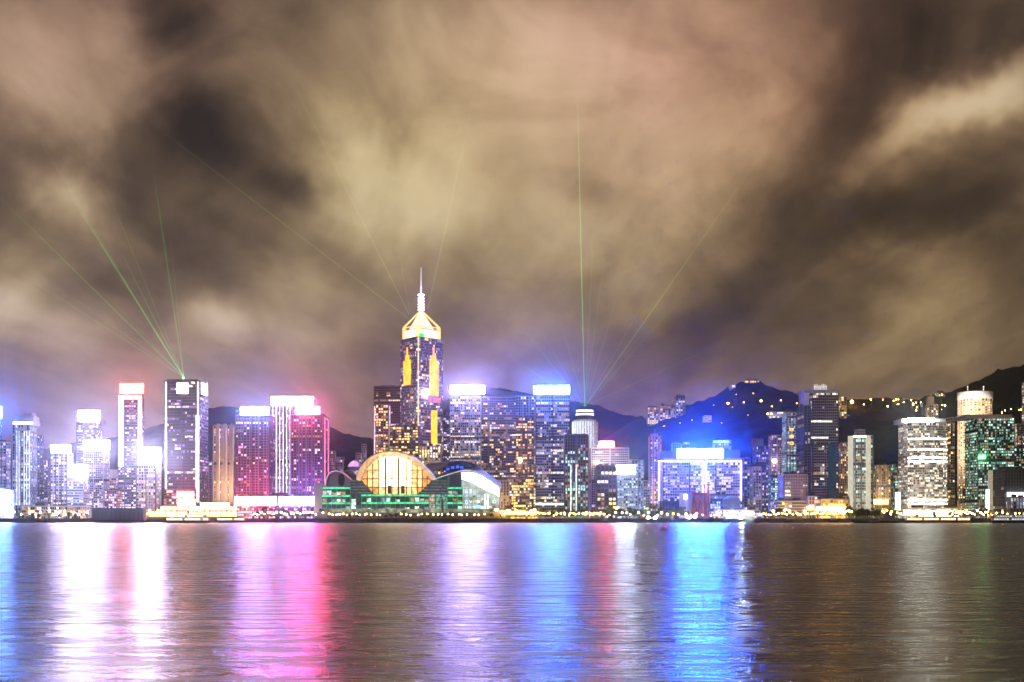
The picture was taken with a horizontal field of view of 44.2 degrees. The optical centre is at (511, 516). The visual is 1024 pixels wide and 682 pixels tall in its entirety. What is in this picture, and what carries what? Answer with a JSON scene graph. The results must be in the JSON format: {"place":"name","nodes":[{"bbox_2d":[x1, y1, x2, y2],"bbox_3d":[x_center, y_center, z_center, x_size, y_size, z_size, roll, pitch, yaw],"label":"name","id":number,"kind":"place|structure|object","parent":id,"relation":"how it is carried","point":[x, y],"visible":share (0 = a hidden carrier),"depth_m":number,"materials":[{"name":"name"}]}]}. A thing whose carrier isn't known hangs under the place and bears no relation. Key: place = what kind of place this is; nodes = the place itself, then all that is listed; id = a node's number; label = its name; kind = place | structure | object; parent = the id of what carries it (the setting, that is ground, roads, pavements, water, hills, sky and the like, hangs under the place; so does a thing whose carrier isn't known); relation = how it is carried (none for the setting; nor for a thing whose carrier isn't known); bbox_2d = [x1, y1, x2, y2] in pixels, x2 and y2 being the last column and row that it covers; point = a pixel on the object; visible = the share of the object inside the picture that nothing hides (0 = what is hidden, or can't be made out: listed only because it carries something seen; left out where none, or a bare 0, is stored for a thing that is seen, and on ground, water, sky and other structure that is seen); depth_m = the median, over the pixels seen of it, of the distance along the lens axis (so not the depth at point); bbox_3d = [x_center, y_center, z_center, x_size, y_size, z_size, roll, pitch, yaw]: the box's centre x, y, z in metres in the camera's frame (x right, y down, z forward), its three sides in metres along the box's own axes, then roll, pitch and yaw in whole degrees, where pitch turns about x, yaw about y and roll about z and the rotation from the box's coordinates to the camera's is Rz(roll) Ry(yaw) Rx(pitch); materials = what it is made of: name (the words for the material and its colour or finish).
{"place":"outdoors","nodes":[
{"label":"outdoors","id":0,"kind":"place"},
{"bbox_2d":[11,406,372,510],"bbox_3d":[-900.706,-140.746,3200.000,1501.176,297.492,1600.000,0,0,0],"label":"hills","id":1,"kind":"structure","parent":0,"point":[347,447],"depth_m":3074.75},
{"bbox_2d":[0,523,1023,681],"bbox_3d":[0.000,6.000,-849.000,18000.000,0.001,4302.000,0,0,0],"label":"water","id":2,"kind":"structure","parent":0,"point":[508,602],"depth_m":88.37,"materials":[{"name":"black liquid"}]},
{"bbox_2d":[92,508,148,522],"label":"barge","id":3,"kind":"object","parent":2,"relation":"on","point":[119,515],"visible":0.93,"depth_m":1265.00},
{"bbox_2d":[165,511,210,522],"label":"ferry","id":4,"kind":"object","parent":2,"relation":"on","point":[188,518],"visible":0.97,"depth_m":1232.20,"materials":[{"name":"grey metal"}]},
{"bbox_2d":[215,518,247,522],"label":"launch","id":5,"kind":"object","parent":2,"relation":"on","point":[230,520],"visible":0.97,"depth_m":1272.00,"materials":[{"name":"grey"}]},
{"bbox_2d":[852,512,901,522],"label":"cargo boat","id":6,"kind":"object","parent":2,"relation":"on","point":[887,518],"visible":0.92,"depth_m":1237.40,"materials":[{"name":"metal"}]},
{"bbox_2d":[904,511,970,522],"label":"ferry","id":7,"kind":"object","parent":2,"relation":"on","point":[933,518],"visible":0.98,"depth_m":1257.26,"materials":[{"name":"grey metal"}]},
{"bbox_2d":[991,512,1023,522],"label":"ferry","id":8,"kind":"object","parent":2,"relation":"on","point":[1012,518],"visible":0.99,"depth_m":1242.20,"materials":[{"name":"grey metal"}]},
{"bbox_2d":[0,0,1023,450],"label":"sky","id":9,"kind":"structure","parent":0,"point":[633,206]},
{"bbox_2d":[443,388,644,443],"bbox_3d":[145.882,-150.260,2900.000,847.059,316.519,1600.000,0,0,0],"label":"hills","id":10,"kind":"structure","parent":0,"point":[610,422],"depth_m":2885.51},
{"bbox_2d":[679,492,706,517],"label":"building","id":11,"kind":"structure","parent":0,"point":[686,499],"depth_m":1404.00,"materials":[{"name":"blue"}]},
{"bbox_2d":[723,495,739,509],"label":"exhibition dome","id":12,"kind":"structure","parent":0,"point":[731,502],"depth_m":1403.67,"materials":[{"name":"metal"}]},
{"bbox_2d":[598,381,1021,507],"bbox_3d":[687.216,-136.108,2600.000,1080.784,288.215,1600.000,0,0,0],"label":"wooded hills","id":13,"kind":"structure","parent":0,"point":[744,425],"depth_m":2395.69,"materials":[{"name":"plant"}]},
{"bbox_2d":[646,406,658,425],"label":"apartment tower","id":14,"kind":"structure","parent":13,"relation":"on","point":[652,415],"depth_m":2499.89,"materials":[{"name":"grey"}]},
{"bbox_2d":[659,404,674,420],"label":"apartment tower","id":15,"kind":"structure","parent":13,"relation":"on","point":[667,412],"depth_m":2519.95,"materials":[{"name":"grey"}]},
{"bbox_2d":[674,394,684,417],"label":"apartment tower","id":16,"kind":"structure","parent":13,"relation":"on","point":[679,402],"depth_m":2500.00,"materials":[{"name":"grey"}]},
{"bbox_2d":[768,410,784,418],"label":"hillside house","id":17,"kind":"structure","parent":13,"relation":"on","point":[778,413],"depth_m":2299.89,"materials":[{"name":"grey"}]},
{"bbox_2d":[839,396,846,417],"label":"apartment tower","id":18,"kind":"structure","parent":13,"relation":"on","point":[842,406],"depth_m":2350.00,"materials":[{"name":"brown"}]},
{"bbox_2d":[948,364,1023,407],"bbox_3d":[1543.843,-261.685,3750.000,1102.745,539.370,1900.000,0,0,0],"label":"mountain","id":19,"kind":"structure","parent":0,"point":[1004,386],"depth_m":3608.01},
{"bbox_3d":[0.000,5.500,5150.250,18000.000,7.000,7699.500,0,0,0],"label":"ground","id":20,"kind":"structure","parent":0,"visible":0},
{"bbox_2d":[0,440,10,488],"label":"office tower","id":21,"kind":"structure","parent":20,"relation":"on","point":[5,462],"depth_m":1650.00,"materials":[{"name":"grey"}]},
{"bbox_2d":[0,486,13,517],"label":"waterfront hall","id":22,"kind":"structure","parent":20,"relation":"on","point":[6,502],"depth_m":1404.00,"materials":[{"name":"grey"}]},
{"bbox_2d":[12,413,39,517],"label":"office tower","id":23,"kind":"structure","parent":20,"relation":"on","point":[24,456],"depth_m":1579.89,"materials":[{"name":"blue glass"}]},
{"bbox_2d":[37,435,43,502],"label":"office tower","id":24,"kind":"structure","parent":20,"relation":"on","point":[40,468],"depth_m":1722.49,"materials":[{"name":"blue"}]},
{"bbox_2d":[44,459,49,505],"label":"office tower","id":25,"kind":"structure","parent":20,"relation":"on","point":[47,481],"depth_m":1760.00,"materials":[{"name":"grey"}]},
{"bbox_2d":[21,503,90,517],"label":"hall","id":26,"kind":"structure","parent":20,"relation":"on","point":[44,508],"depth_m":1380.00,"materials":[{"name":"grey"}]},
{"bbox_2d":[50,445,73,505],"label":"office tower","id":27,"kind":"structure","parent":20,"relation":"on","point":[61,458],"depth_m":1539.89,"materials":[{"name":"grey glass"}]},
{"bbox_2d":[67,465,88,505],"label":"office tower","id":28,"kind":"structure","parent":20,"relation":"on","point":[78,484],"depth_m":1500.00,"materials":[{"name":"grey glass"}]},
{"bbox_2d":[76,410,105,464],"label":"office tower","id":29,"kind":"structure","parent":20,"relation":"on","point":[89,423],"depth_m":1760.00,"materials":[{"name":"grey"}]},
{"bbox_2d":[83,440,109,517],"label":"office tower","id":30,"kind":"structure","parent":20,"relation":"on","point":[96,456],"depth_m":1620.00,"materials":[{"name":"grey glass"}]},
{"bbox_2d":[105,489,121,507],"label":"office tower","id":31,"kind":"structure","parent":20,"relation":"on","point":[113,498],"depth_m":1450.00,"materials":[{"name":"grey"}]},
{"bbox_2d":[110,469,117,488],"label":"office tower","id":32,"kind":"structure","parent":20,"relation":"on","point":[113,478],"depth_m":1702.56,"materials":[{"name":"grey"}]},
{"bbox_2d":[118,384,143,507],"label":"office tower","id":33,"kind":"structure","parent":20,"relation":"on","point":[130,419],"depth_m":1659.65,"materials":[{"name":"grey"}]},
{"bbox_2d":[136,447,160,517],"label":"office tower","id":34,"kind":"structure","parent":20,"relation":"on","point":[148,481],"depth_m":1460.00,"materials":[{"name":"grey glass"}]},
{"bbox_2d":[164,487,195,510],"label":"hall","id":35,"kind":"structure","parent":20,"relation":"on","point":[172,496],"depth_m":1439.65,"materials":[{"name":"grey"}]},
{"bbox_2d":[164,377,207,510],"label":"office tower","id":36,"kind":"structure","parent":20,"relation":"on","point":[185,433],"depth_m":1489.89,"materials":[{"name":"grey glass"}]},
{"bbox_2d":[147,499,239,517],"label":"ferry pier","id":37,"kind":"structure","parent":20,"relation":"on","point":[186,504],"depth_m":1364.80,"materials":[{"name":"gold metal"}]},
{"bbox_2d":[208,461,212,510],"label":"office tower","id":38,"kind":"structure","parent":20,"relation":"on","point":[210,481],"depth_m":1719.72,"materials":[{"name":"grey"}]},
{"bbox_2d":[213,423,234,510],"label":"apartment tower","id":39,"kind":"structure","parent":20,"relation":"on","point":[223,463],"depth_m":1699.25,"materials":[{"name":"brown"}]},
{"bbox_2d":[235,407,275,495],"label":"office tower","id":40,"kind":"structure","parent":20,"relation":"on","point":[255,450],"depth_m":1569.83,"materials":[{"name":"purple"}]},
{"bbox_2d":[233,493,313,517],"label":"podium hall","id":41,"kind":"structure","parent":20,"relation":"on","point":[244,511],"depth_m":1420.00,"materials":[{"name":"grey"}]},
{"bbox_2d":[234,496,276,505],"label":"billboard","id":42,"kind":"object","parent":41,"relation":"attached to","point":[255,500],"visible":0.86,"depth_m":1417.00,"materials":[{"name":"grey"}]},
{"bbox_2d":[279,496,313,505],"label":"billboard","id":43,"kind":"object","parent":41,"relation":"attached to","point":[296,500],"visible":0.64,"depth_m":1417.00,"materials":[{"name":"grey"}]},
{"bbox_2d":[270,395,316,495],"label":"office tower","id":44,"kind":"structure","parent":20,"relation":"on","point":[282,409],"depth_m":1719.65,"materials":[{"name":"grey"}]},
{"bbox_2d":[290,406,329,495],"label":"office tower","id":45,"kind":"structure","parent":20,"relation":"on","point":[309,447],"depth_m":1579.72,"materials":[{"name":"purple"}]},
{"bbox_2d":[330,451,335,471],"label":"apartment tower","id":46,"kind":"structure","parent":20,"relation":"on","point":[332,460],"depth_m":2000.00,"materials":[{"name":"grey"}]},
{"bbox_2d":[362,444,366,462],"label":"apartment tower","id":47,"kind":"structure","parent":20,"relation":"on","point":[364,452],"depth_m":2080.00,"materials":[{"name":"grey"}]},
{"bbox_2d":[373,403,390,453],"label":"office tower","id":48,"kind":"structure","parent":20,"relation":"on","point":[381,418],"depth_m":1599.65,"materials":[{"name":"brown"}]},
{"bbox_2d":[374,385,399,425],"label":"office tower","id":49,"kind":"structure","parent":20,"relation":"on","point":[389,394],"depth_m":1744.72,"materials":[{"name":"grey glass"}]},
{"bbox_2d":[389,424,419,459],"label":"office tower","id":50,"kind":"structure","parent":20,"relation":"on","point":[405,438],"depth_m":1589.72,"materials":[{"name":"brown"}]},
{"bbox_2d":[314,450,501,517],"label":"convention center","id":51,"kind":"structure","parent":20,"relation":"on","point":[387,483],"depth_m":1349.40,"materials":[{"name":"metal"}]},
{"bbox_2d":[400,285,442,472],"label":"pyramid tower","id":52,"kind":"structure","parent":20,"relation":"on","point":[421,374],"depth_m":1675.24,"materials":[{"name":"grey"}]},
{"bbox_2d":[419,443,441,473],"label":"office tower","id":53,"kind":"structure","parent":20,"relation":"on","point":[430,452],"depth_m":1579.89,"materials":[{"name":"grey"}]},
{"bbox_2d":[443,413,449,472],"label":"office tower","id":54,"kind":"structure","parent":20,"relation":"on","point":[446,437],"depth_m":1780.00,"materials":[{"name":"grey"}]},
{"bbox_2d":[450,385,484,475],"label":"office tower","id":55,"kind":"structure","parent":20,"relation":"on","point":[466,426],"depth_m":1619.72,"materials":[{"name":"grey glass"}]},
{"bbox_2d":[0,518,991,522],"bbox_3d":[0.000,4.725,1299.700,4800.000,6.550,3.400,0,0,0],"label":"seawall","id":56,"kind":"object","parent":20,"relation":"on","point":[479,520],"visible":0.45,"depth_m":1298.60,"materials":[{"name":"concrete"}]},
{"bbox_2d":[481,396,515,482],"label":"office tower","id":57,"kind":"structure","parent":20,"relation":"on","point":[498,436],"depth_m":1759.72,"materials":[{"name":"purple"}]},
{"bbox_2d":[496,477,509,508],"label":"office tower","id":58,"kind":"structure","parent":20,"relation":"on","point":[504,495],"depth_m":1499.89,"materials":[{"name":"brown"}]},
{"bbox_2d":[499,506,538,517],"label":"hall","id":59,"kind":"structure","parent":20,"relation":"on","point":[515,514],"depth_m":1359.89,"materials":[{"name":"yellow"}]},
{"bbox_2d":[508,477,534,508],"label":"office tower","id":60,"kind":"structure","parent":20,"relation":"on","point":[522,492],"depth_m":1519.72,"materials":[{"name":"brown"}]},
{"bbox_2d":[516,416,533,477],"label":"office tower","id":61,"kind":"structure","parent":20,"relation":"on","point":[524,447],"depth_m":1649.72,"materials":[{"name":"brown"}]},
{"bbox_2d":[515,394,534,477],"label":"office tower","id":62,"kind":"structure","parent":20,"relation":"on","point":[525,405],"depth_m":1789.81,"materials":[{"name":"blue glass"}]},
{"bbox_2d":[534,385,569,517],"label":"office tower","id":63,"kind":"structure","parent":20,"relation":"on","point":[552,419],"depth_m":1509.89,"materials":[{"name":"blue glass"}]},
{"bbox_2d":[564,432,588,517],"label":"office tower","id":64,"kind":"structure","parent":20,"relation":"on","point":[576,472],"depth_m":1429.72,"materials":[{"name":"grey"}]},
{"bbox_2d":[572,409,597,449],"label":"office tower","id":65,"kind":"structure","parent":20,"relation":"on","point":[584,422],"depth_m":1884.63,"materials":[{"name":"grey"}]},
{"bbox_2d":[595,463,616,517],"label":"office tower","id":66,"kind":"structure","parent":20,"relation":"on","point":[606,485],"depth_m":1439.72,"materials":[{"name":"purple"}]},
{"bbox_2d":[589,441,628,517],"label":"office tower","id":67,"kind":"structure","parent":20,"relation":"on","point":[605,452],"depth_m":1560.00,"materials":[{"name":"pink"}]},
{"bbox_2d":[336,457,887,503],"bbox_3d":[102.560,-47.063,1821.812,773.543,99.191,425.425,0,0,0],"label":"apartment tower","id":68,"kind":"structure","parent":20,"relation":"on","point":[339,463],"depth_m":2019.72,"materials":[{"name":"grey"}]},
{"bbox_2d":[616,465,637,517],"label":"office tower","id":69,"kind":"structure","parent":20,"relation":"on","point":[627,486],"depth_m":1449.72,"materials":[{"name":"blue"}]},
{"bbox_2d":[629,458,643,517],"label":"office tower","id":70,"kind":"structure","parent":20,"relation":"on","point":[638,463],"depth_m":1639.72,"materials":[{"name":"blue"}]},
{"bbox_2d":[642,480,649,517],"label":"office tower","id":71,"kind":"structure","parent":20,"relation":"on","point":[645,492],"depth_m":1600.00,"materials":[{"name":"purple"}]},
{"bbox_2d":[648,430,661,517],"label":"apartment tower","id":72,"kind":"structure","parent":20,"relation":"on","point":[654,443],"depth_m":1699.72,"materials":[{"name":"purple"}]},
{"bbox_2d":[660,498,678,517],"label":"hall","id":73,"kind":"structure","parent":20,"relation":"on","point":[671,503],"depth_m":1440.00,"materials":[{"name":"blue"}]},
{"bbox_2d":[671,441,680,450],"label":"office tower","id":74,"kind":"structure","parent":20,"relation":"on","point":[675,445],"depth_m":1900.00,"materials":[{"name":"blue"}]},
{"bbox_2d":[657,449,742,517],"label":"office tower","id":75,"kind":"structure","parent":20,"relation":"on","point":[691,470],"depth_m":1519.89,"materials":[{"name":"blue glass"}]},
{"bbox_2d":[702,484,710,517],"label":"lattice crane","id":76,"kind":"object","parent":20,"relation":"on","point":[707,499],"visible":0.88,"depth_m":1369.88,"materials":[{"name":"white metal"}]},
{"bbox_2d":[707,492,727,517],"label":"hall","id":77,"kind":"structure","parent":20,"relation":"on","point":[716,501],"depth_m":1439.89,"materials":[{"name":"blue glass"}]},
{"bbox_2d":[712,438,731,449],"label":"office tower","id":78,"kind":"structure","parent":20,"relation":"on","point":[723,444],"depth_m":1899.72,"materials":[{"name":"blue glass"}]},
{"bbox_2d":[713,507,758,517],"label":"hall","id":79,"kind":"structure","parent":20,"relation":"on","point":[747,513],"depth_m":1350.00,"materials":[{"name":"grey"}]},
{"bbox_2d":[742,456,750,509],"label":"apartment tower","id":80,"kind":"structure","parent":20,"relation":"on","point":[746,463],"depth_m":1600.00,"materials":[{"name":"blue"}]},
{"bbox_2d":[749,463,761,517],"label":"apartment tower","id":81,"kind":"structure","parent":20,"relation":"on","point":[755,484],"depth_m":1540.00,"materials":[{"name":"blue"}]},
{"bbox_2d":[751,438,768,517],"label":"apartment tower","id":82,"kind":"structure","parent":20,"relation":"on","point":[760,452],"depth_m":1640.00,"materials":[{"name":"blue"}]},
{"bbox_2d":[768,475,777,517],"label":"office tower","id":83,"kind":"structure","parent":20,"relation":"on","point":[772,487],"depth_m":1500.00,"materials":[{"name":"blue glass"}]},
{"bbox_2d":[768,433,781,476],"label":"apartment tower","id":84,"kind":"structure","parent":20,"relation":"on","point":[775,452],"depth_m":1760.00,"materials":[{"name":"purple"}]},
{"bbox_2d":[770,498,806,517],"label":"podium hall","id":85,"kind":"structure","parent":20,"relation":"on","point":[798,505],"depth_m":1420.00,"materials":[{"name":"grey"}]},
{"bbox_2d":[782,410,796,473],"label":"office tower","id":86,"kind":"structure","parent":20,"relation":"on","point":[789,441],"depth_m":1640.00,"materials":[{"name":"blue glass"}]},
{"bbox_2d":[778,471,807,500],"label":"office tower","id":87,"kind":"structure","parent":20,"relation":"on","point":[792,484],"depth_m":1469.72,"materials":[{"name":"purple glass"}]},
{"bbox_2d":[797,404,810,492],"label":"office tower","id":88,"kind":"structure","parent":20,"relation":"on","point":[804,439],"depth_m":1550.00,"materials":[{"name":"blue"}]},
{"bbox_2d":[803,493,830,517],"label":"office tower","id":89,"kind":"structure","parent":20,"relation":"on","point":[809,498],"depth_m":1440.00,"materials":[{"name":"grey"}]},
{"bbox_2d":[797,378,838,498],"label":"office tower","id":90,"kind":"structure","parent":20,"relation":"on","point":[824,403],"depth_m":1559.89,"materials":[{"name":"grey glass"}]},
{"bbox_2d":[814,496,847,517],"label":"podium hall","id":91,"kind":"structure","parent":20,"relation":"on","point":[822,504],"depth_m":1399.89,"materials":[{"name":"yellow"}]},
{"bbox_2d":[839,441,847,495],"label":"apartment tower","id":92,"kind":"structure","parent":20,"relation":"on","point":[843,467],"depth_m":1719.72,"materials":[{"name":"brown"}]},
{"bbox_2d":[848,431,872,517],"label":"office tower","id":93,"kind":"structure","parent":20,"relation":"on","point":[860,470],"depth_m":1469.25,"materials":[{"name":"grey"}]},
{"bbox_2d":[873,462,890,517],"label":"apartment tower","id":94,"kind":"structure","parent":20,"relation":"on","point":[881,480],"depth_m":1639.72,"materials":[{"name":"brown"}]},
{"bbox_2d":[891,463,897,516],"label":"office tower","id":95,"kind":"structure","parent":20,"relation":"on","point":[894,477],"depth_m":1705.60,"materials":[{"name":"grey"}]},
{"bbox_2d":[893,418,947,517],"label":"office tower","id":96,"kind":"structure","parent":20,"relation":"on","point":[922,460],"depth_m":1483.70,"materials":[{"name":"grey"}]},
{"bbox_2d":[925,394,937,418],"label":"apartment tower","id":97,"kind":"structure","parent":20,"relation":"on","point":[931,408],"depth_m":1900.00,"materials":[{"name":"brown"}]},
{"bbox_2d":[901,504,963,517],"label":"hall","id":98,"kind":"structure","parent":20,"relation":"on","point":[913,510],"depth_m":1390.00,"materials":[{"name":"grey"}]},
{"bbox_2d":[945,417,954,503],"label":"apartment tower","id":99,"kind":"structure","parent":20,"relation":"on","point":[951,460],"depth_m":1640.00,"materials":[{"name":"brown"}]},
{"bbox_2d":[955,386,992,516],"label":"office tower","id":100,"kind":"structure","parent":20,"relation":"on","point":[974,402],"depth_m":1711.31,"materials":[{"name":"grey"}]},
{"bbox_2d":[953,415,1014,517],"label":"office tower","id":101,"kind":"structure","parent":20,"relation":"on","point":[989,442],"depth_m":1560.00,"materials":[{"name":"green glass"}]},
{"bbox_2d":[986,509,1000,517],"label":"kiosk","id":102,"kind":"object","parent":20,"relation":"on","point":[990,513],"visible":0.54,"depth_m":1350.00,"materials":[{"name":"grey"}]},
{"bbox_2d":[986,467,1023,514],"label":"office tower","id":103,"kind":"structure","parent":20,"relation":"on","point":[1004,483],"depth_m":1420.00,"materials":[{"name":"grey"}]},
{"bbox_2d":[1006,494,1023,514],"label":"office tower","id":104,"kind":"structure","parent":20,"relation":"on","point":[1014,503],"depth_m":1400.00,"materials":[{"name":"grey"}]},
{"bbox_2d":[1015,423,1023,446],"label":"office tower","id":105,"kind":"structure","parent":20,"relation":"on","point":[1019,434],"depth_m":1660.00,"materials":[{"name":"grey"}]},
{"bbox_2d":[1015,445,1023,468],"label":"office tower","id":106,"kind":"structure","parent":20,"relation":"on","point":[1019,455],"depth_m":1599.89,"materials":[{"name":"grey glass"}]},
{"bbox_2d":[1022,382,1023,422],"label":"office tower","id":107,"kind":"structure","parent":20,"relation":"on","point":[1023,402],"depth_m":1824.71,"materials":[{"name":"grey"}]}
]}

